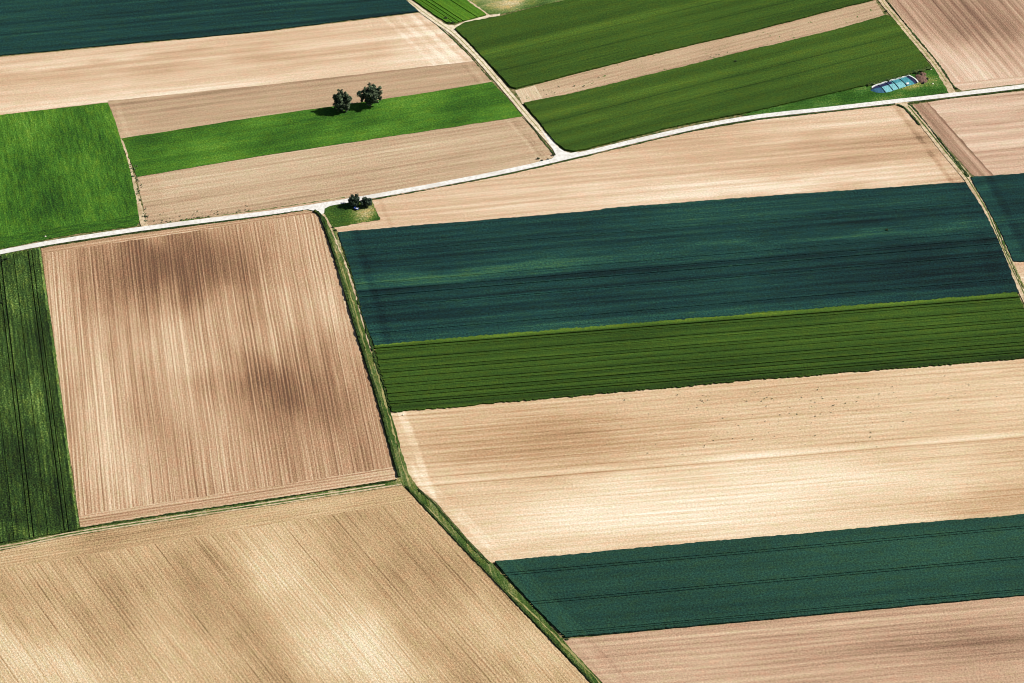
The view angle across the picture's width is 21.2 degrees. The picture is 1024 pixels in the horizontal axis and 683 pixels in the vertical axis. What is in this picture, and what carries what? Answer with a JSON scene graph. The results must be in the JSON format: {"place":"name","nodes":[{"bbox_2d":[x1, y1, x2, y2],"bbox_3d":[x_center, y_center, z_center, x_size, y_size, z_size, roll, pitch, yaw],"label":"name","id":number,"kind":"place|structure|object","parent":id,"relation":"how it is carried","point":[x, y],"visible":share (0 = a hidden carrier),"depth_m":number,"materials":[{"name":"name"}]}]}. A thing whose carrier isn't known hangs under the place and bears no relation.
{"place":"outdoors","nodes":[
{"label":"outdoors","id":0,"kind":"place"},
{"bbox_2d":[121,139,147,226],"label":"wheel track","id":1,"kind":"structure","parent":0,"point":[141,217],"depth_m":1461.39,"materials":[{"name":"beige soil"}]},
{"bbox_2d":[129,164,148,224],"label":"weeds","id":2,"kind":"object","parent":1,"relation":"on","point":[138,180],"visible":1,"depth_m":1467.54,"materials":[{"name":"green plant"}]},
{"bbox_2d":[0,484,384,546],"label":"wheel track","id":3,"kind":"structure","parent":0,"point":[190,514],"depth_m":1274.64,"materials":[{"name":"beige soil"}]},
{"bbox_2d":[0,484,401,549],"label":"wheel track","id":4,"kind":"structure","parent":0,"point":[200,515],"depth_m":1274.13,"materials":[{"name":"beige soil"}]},
{"bbox_2d":[41,210,397,526],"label":"bare field","id":5,"kind":"structure","parent":0,"point":[210,365],"depth_m":1353.68,"materials":[{"name":"brown soil"}]},
{"bbox_2d":[0,13,472,114],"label":"bare field","id":6,"kind":"structure","parent":0,"point":[48,80],"depth_m":1560.99,"materials":[{"name":"beige soil"}]},
{"bbox_2d":[425,16,490,79],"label":"tall grass","id":7,"kind":"structure","parent":6,"relation":"on","point":[460,47],"depth_m":1573.57,"materials":[{"name":"plant"}]},
{"bbox_2d":[0,485,589,682],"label":"bare field","id":8,"kind":"structure","parent":0,"point":[395,584],"depth_m":1229.62,"materials":[{"name":"soil"}]},
{"bbox_2d":[108,61,491,137],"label":"bare field","id":9,"kind":"structure","parent":0,"point":[146,115],"depth_m":1533.63,"materials":[{"name":"brown soil"}]},
{"bbox_2d":[121,82,521,176],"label":"meadow","id":10,"kind":"structure","parent":0,"point":[167,151],"depth_m":1510.48,"materials":[{"name":"green plant"}]},
{"bbox_2d":[332,89,351,111],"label":"tree","id":11,"kind":"object","parent":10,"relation":"on","point":[342,99],"visible":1,"depth_m":1516.59,"materials":[{"name":"green plant"}]},
{"bbox_2d":[357,82,382,105],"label":"tree","id":12,"kind":"object","parent":10,"relation":"on","point":[371,94],"visible":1,"depth_m":1520.44,"materials":[{"name":"green plant"}]},
{"bbox_2d":[136,116,554,225],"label":"bare field","id":13,"kind":"structure","parent":0,"point":[347,170],"depth_m":1480.33,"materials":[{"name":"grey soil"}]},
{"bbox_2d":[153,206,249,221],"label":"weeds","id":14,"kind":"object","parent":13,"relation":"on","point":[197,211],"visible":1,"depth_m":1449.71,"materials":[{"name":"green plant"}]},
{"bbox_2d":[322,213,370,350],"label":"wheel track","id":15,"kind":"structure","parent":0,"point":[330,226],"depth_m":1409.45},
{"bbox_2d":[335,251,391,441],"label":"wheel track","id":16,"kind":"structure","parent":0,"point":[360,330],"depth_m":1384.68,"materials":[{"name":"brown soil"}]},
{"bbox_2d":[371,350,410,486],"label":"wheel track","id":17,"kind":"structure","parent":0,"point":[393,433],"depth_m":1325.58,"materials":[{"name":"brown soil"}]},
{"bbox_2d":[439,14,499,35],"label":"track mouth","id":18,"kind":"object","parent":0,"point":[451,28],"visible":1,"depth_m":1589.60},
{"bbox_2d":[468,0,488,14],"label":"footpath","id":19,"kind":"structure","parent":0,"point":[478,7],"depth_m":1603.37,"materials":[{"name":"beige soil"}]},
{"bbox_2d":[408,0,557,148],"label":"farm track","id":20,"kind":"structure","parent":0,"point":[541,133],"depth_m":1550.52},
{"bbox_2d":[407,0,540,130],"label":"track median","id":21,"kind":"object","parent":20,"relation":"on","point":[483,63],"visible":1,"depth_m":1555.85,"materials":[{"name":"green plant"}]},
{"bbox_2d":[0,0,1023,681],"bbox_3d":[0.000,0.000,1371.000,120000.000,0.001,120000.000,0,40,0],"label":"ground","id":22,"kind":"structure","parent":0,"point":[512,90],"depth_m":1437.89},
{"bbox_2d":[0,247,78,542],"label":"cereal crop","id":23,"kind":"object","parent":22,"relation":"on","point":[45,453],"visible":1,"depth_m":1325.79,"materials":[{"name":"green plant"}]},
{"bbox_2d":[0,103,138,248],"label":"grass crop","id":24,"kind":"object","parent":22,"relation":"on","point":[65,172],"depth_m":1476.38,"materials":[{"name":"green plant"}]},
{"bbox_2d":[40,210,302,247],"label":"tall grass","id":25,"kind":"structure","parent":22,"relation":"on","point":[45,246],"depth_m":1441.60,"materials":[{"name":"plant"}]},
{"bbox_2d":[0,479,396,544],"bbox_3d":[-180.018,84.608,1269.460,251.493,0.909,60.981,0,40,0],"label":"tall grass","id":26,"kind":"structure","parent":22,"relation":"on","point":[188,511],"depth_m":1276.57,"materials":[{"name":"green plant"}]},
{"bbox_2d":[0,479,404,548],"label":"grass lane","id":27,"kind":"object","parent":22,"relation":"on","point":[399,481],"depth_m":1276.81,"materials":[{"name":"plant"}]},
{"bbox_2d":[0,0,418,55],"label":"cereal crop","id":28,"kind":"object","parent":22,"relation":"on","point":[32,26],"visible":1,"depth_m":1593.92,"materials":[{"name":"teal plant"}]},
{"bbox_2d":[148,197,344,225],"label":"tall grass","id":29,"kind":"structure","parent":22,"relation":"on","point":[245,211],"depth_m":1452.89,"materials":[{"name":"green plant"}]},
{"bbox_2d":[309,205,331,213],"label":"road junction","id":30,"kind":"object","parent":22,"relation":"on","point":[320,210],"visible":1,"depth_m":1453.93,"materials":[{"name":"grey asphalt"}]},
{"bbox_2d":[324,202,379,226],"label":"grass patch","id":31,"kind":"object","parent":22,"relation":"on","point":[343,214],"visible":1,"depth_m":1450.68,"materials":[{"name":"green plant"}]},
{"bbox_2d":[348,194,359,206],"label":"bush","id":32,"kind":"object","parent":31,"relation":"on","point":[353,200],"visible":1,"depth_m":1452.79,"materials":[{"name":"green plant"}]},
{"bbox_2d":[359,197,371,207],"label":"bush","id":33,"kind":"object","parent":31,"relation":"on","point":[364,201],"visible":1,"depth_m":1452.81,"materials":[{"name":"green plant"}]},
{"bbox_2d":[313,209,400,477],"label":"tall grass","id":34,"kind":"structure","parent":22,"relation":"on","point":[361,344],"depth_m":1367.82,"materials":[{"name":"green plant"}]},
{"bbox_2d":[342,246,390,407],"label":"tall grass","id":35,"kind":"structure","parent":22,"relation":"on","point":[374,354],"depth_m":1369.67,"materials":[{"name":"green plant"}]},
{"bbox_2d":[414,0,485,22],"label":"cereal crop","id":36,"kind":"object","parent":22,"relation":"on","point":[455,11],"visible":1,"depth_m":1601.01,"materials":[{"name":"green plant"}]},
{"bbox_2d":[417,489,489,563],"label":"tall grass","id":37,"kind":"structure","parent":22,"relation":"on","point":[462,536],"depth_m":1267.19,"materials":[{"name":"green plant"}]},
{"bbox_2d":[321,212,601,682],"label":"grass lane","id":38,"kind":"object","parent":22,"relation":"on","point":[492,570],"depth_m":1296.77,"materials":[{"name":"green plant"}]},
{"bbox_2d":[405,486,593,682],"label":"tall grass","id":39,"kind":"structure","parent":22,"relation":"on","point":[588,678],"depth_m":1238.96,"materials":[{"name":"green plant"}]},
{"bbox_2d":[522,117,552,153],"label":"tall grass","id":40,"kind":"structure","parent":22,"relation":"on","point":[541,139],"depth_m":1501.89,"materials":[{"name":"green plant"}]},
{"bbox_2d":[542,131,577,158],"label":"road junction","id":41,"kind":"object","parent":22,"relation":"on","point":[558,151],"visible":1,"depth_m":1493.90,"materials":[{"name":"grey asphalt"}]},
{"bbox_2d":[372,104,892,199],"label":"tall grass","id":42,"kind":"structure","parent":22,"relation":"on","point":[636,144],"depth_m":1499.61,"materials":[{"name":"green plant"}]},
{"bbox_2d":[455,0,872,88],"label":"cereal crop","id":43,"kind":"object","parent":22,"relation":"on","point":[538,44],"visible":1,"depth_m":1584.21,"materials":[{"name":"green plant"}]},
{"bbox_2d":[338,182,1018,345],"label":"cereal crop","id":44,"kind":"object","parent":22,"relation":"on","point":[682,260],"visible":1,"depth_m":1418.66,"materials":[{"name":"teal plant"}]},
{"bbox_2d":[374,292,1023,412],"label":"cereal crop","id":45,"kind":"object","parent":22,"relation":"on","point":[458,372],"visible":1,"depth_m":1363.67,"materials":[{"name":"green plant"}]},
{"bbox_2d":[524,15,930,151],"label":"cereal crop","id":46,"kind":"object","parent":22,"relation":"on","point":[866,52],"visible":1,"depth_m":1540.78,"materials":[{"name":"green plant"}]},
{"bbox_2d":[495,514,1023,637],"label":"cereal crop","id":47,"kind":"object","parent":22,"relation":"on","point":[662,587],"visible":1,"depth_m":1242.50,"materials":[{"name":"teal plant"}]},
{"bbox_2d":[897,104,920,124],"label":"tall grass","id":48,"kind":"structure","parent":22,"relation":"on","point":[912,116],"depth_m":1521.05,"materials":[{"name":"green plant"}]},
{"bbox_2d":[886,0,955,87],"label":"tall grass","id":49,"kind":"structure","parent":22,"relation":"on","point":[922,44],"depth_m":1573.44,"materials":[{"name":"green plant"}]},
{"bbox_2d":[907,103,968,176],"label":"tall grass","id":50,"kind":"structure","parent":22,"relation":"on","point":[958,163],"depth_m":1496.02,"materials":[{"name":"green plant"}]},
{"bbox_2d":[910,88,1023,103],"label":"tall grass","id":51,"kind":"structure","parent":22,"relation":"on","point":[979,94],"depth_m":1534.41,"materials":[{"name":"plant"}]},
{"bbox_2d":[971,173,1023,261],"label":"cereal crop","id":52,"kind":"object","parent":22,"relation":"on","point":[1002,195],"visible":1,"depth_m":1456.68,"materials":[{"name":"teal plant"}]},
{"bbox_2d":[975,187,1023,288],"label":"tall grass","id":53,"kind":"structure","parent":22,"relation":"on","point":[1018,276],"depth_m":1424.73,"materials":[{"name":"green plant"}]},
{"bbox_2d":[0,84,1023,253],"bbox_3d":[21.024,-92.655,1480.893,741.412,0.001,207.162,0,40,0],"label":"road","id":54,"kind":"structure","parent":0,"point":[376,195],"depth_m":1480.55,"materials":[{"name":"grey asphalt"}]},
{"bbox_2d":[425,505,599,682],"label":"wheel track","id":55,"kind":"structure","parent":0,"point":[571,652],"depth_m":1216.61,"materials":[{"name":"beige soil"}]},
{"bbox_2d":[469,0,561,13],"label":"scrub grass","id":56,"kind":"structure","parent":0,"point":[495,6],"depth_m":1605.93,"materials":[{"name":"plant"}]},
{"bbox_2d":[334,105,963,231],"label":"bare field","id":57,"kind":"structure","parent":0,"point":[881,147],"depth_m":1479.58,"materials":[{"name":"beige soil"}]},
{"bbox_2d":[515,0,883,103],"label":"bare field","id":58,"kind":"structure","parent":0,"point":[768,36],"depth_m":1567.91,"materials":[{"name":"beige soil"}]},
{"bbox_2d":[391,359,1023,562],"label":"bare field","id":59,"kind":"structure","parent":0,"point":[539,478],"depth_m":1303.90,"materials":[{"name":"soil"}]},
{"bbox_2d":[621,379,1004,448],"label":"weeds","id":60,"kind":"object","parent":59,"relation":"on","point":[796,413],"visible":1,"depth_m":1332.19,"materials":[{"name":"green plant"}]},
{"bbox_2d":[564,596,1023,682],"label":"bare field","id":61,"kind":"structure","parent":0,"point":[977,641],"depth_m":1208.89,"materials":[{"name":"brown soil"}]},
{"bbox_2d":[744,67,947,115],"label":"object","id":62,"kind":"structure","parent":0,"point":[864,94],"depth_m":1534.71,"materials":[{"name":"green plant"}]},
{"bbox_2d":[871,75,918,92],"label":"silage clamp","id":63,"kind":"object","parent":62,"relation":"on","point":[894,84],"visible":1,"depth_m":1542.21,"materials":[{"name":"plastic"}]},
{"bbox_2d":[868,66,931,85],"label":"tall grass","id":64,"kind":"structure","parent":62,"relation":"on","point":[912,72],"depth_m":1548.28,"materials":[{"name":"green plant"}]},
{"bbox_2d":[915,74,926,82],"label":"manure heap","id":65,"kind":"object","parent":62,"relation":"on","point":[920,78],"visible":1,"depth_m":1546.15,"materials":[{"name":"brown soil"}]},
{"bbox_2d":[879,0,954,92],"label":"farm track","id":66,"kind":"structure","parent":0,"point":[948,85],"depth_m":1570.63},
{"bbox_2d":[882,0,945,81],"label":"track median","id":67,"kind":"object","parent":66,"relation":"on","point":[914,39],"visible":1,"depth_m":1577.67,"materials":[{"name":"green plant"}]},
{"bbox_2d":[888,0,1023,89],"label":"bare field","id":68,"kind":"structure","parent":0,"point":[972,44],"depth_m":1580.46,"materials":[{"name":"brown soil"}]},
{"bbox_2d":[895,102,1023,301],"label":"farm track","id":69,"kind":"structure","parent":0,"point":[948,158],"depth_m":1475.07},
{"bbox_2d":[908,106,1023,293],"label":"track median","id":70,"kind":"object","parent":69,"relation":"on","point":[976,193],"visible":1,"depth_m":1463.75,"materials":[{"name":"green plant"}]},
{"bbox_2d":[913,91,1023,175],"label":"bare field","id":71,"kind":"structure","parent":0,"point":[982,135],"depth_m":1510.75,"materials":[{"name":"beige soil"}]},
{"bbox_2d":[1014,262,1023,282],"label":"bare field","id":72,"kind":"structure","parent":0,"point":[1019,267],"depth_m":1415.76,"materials":[{"name":"beige soil"}]}
]}

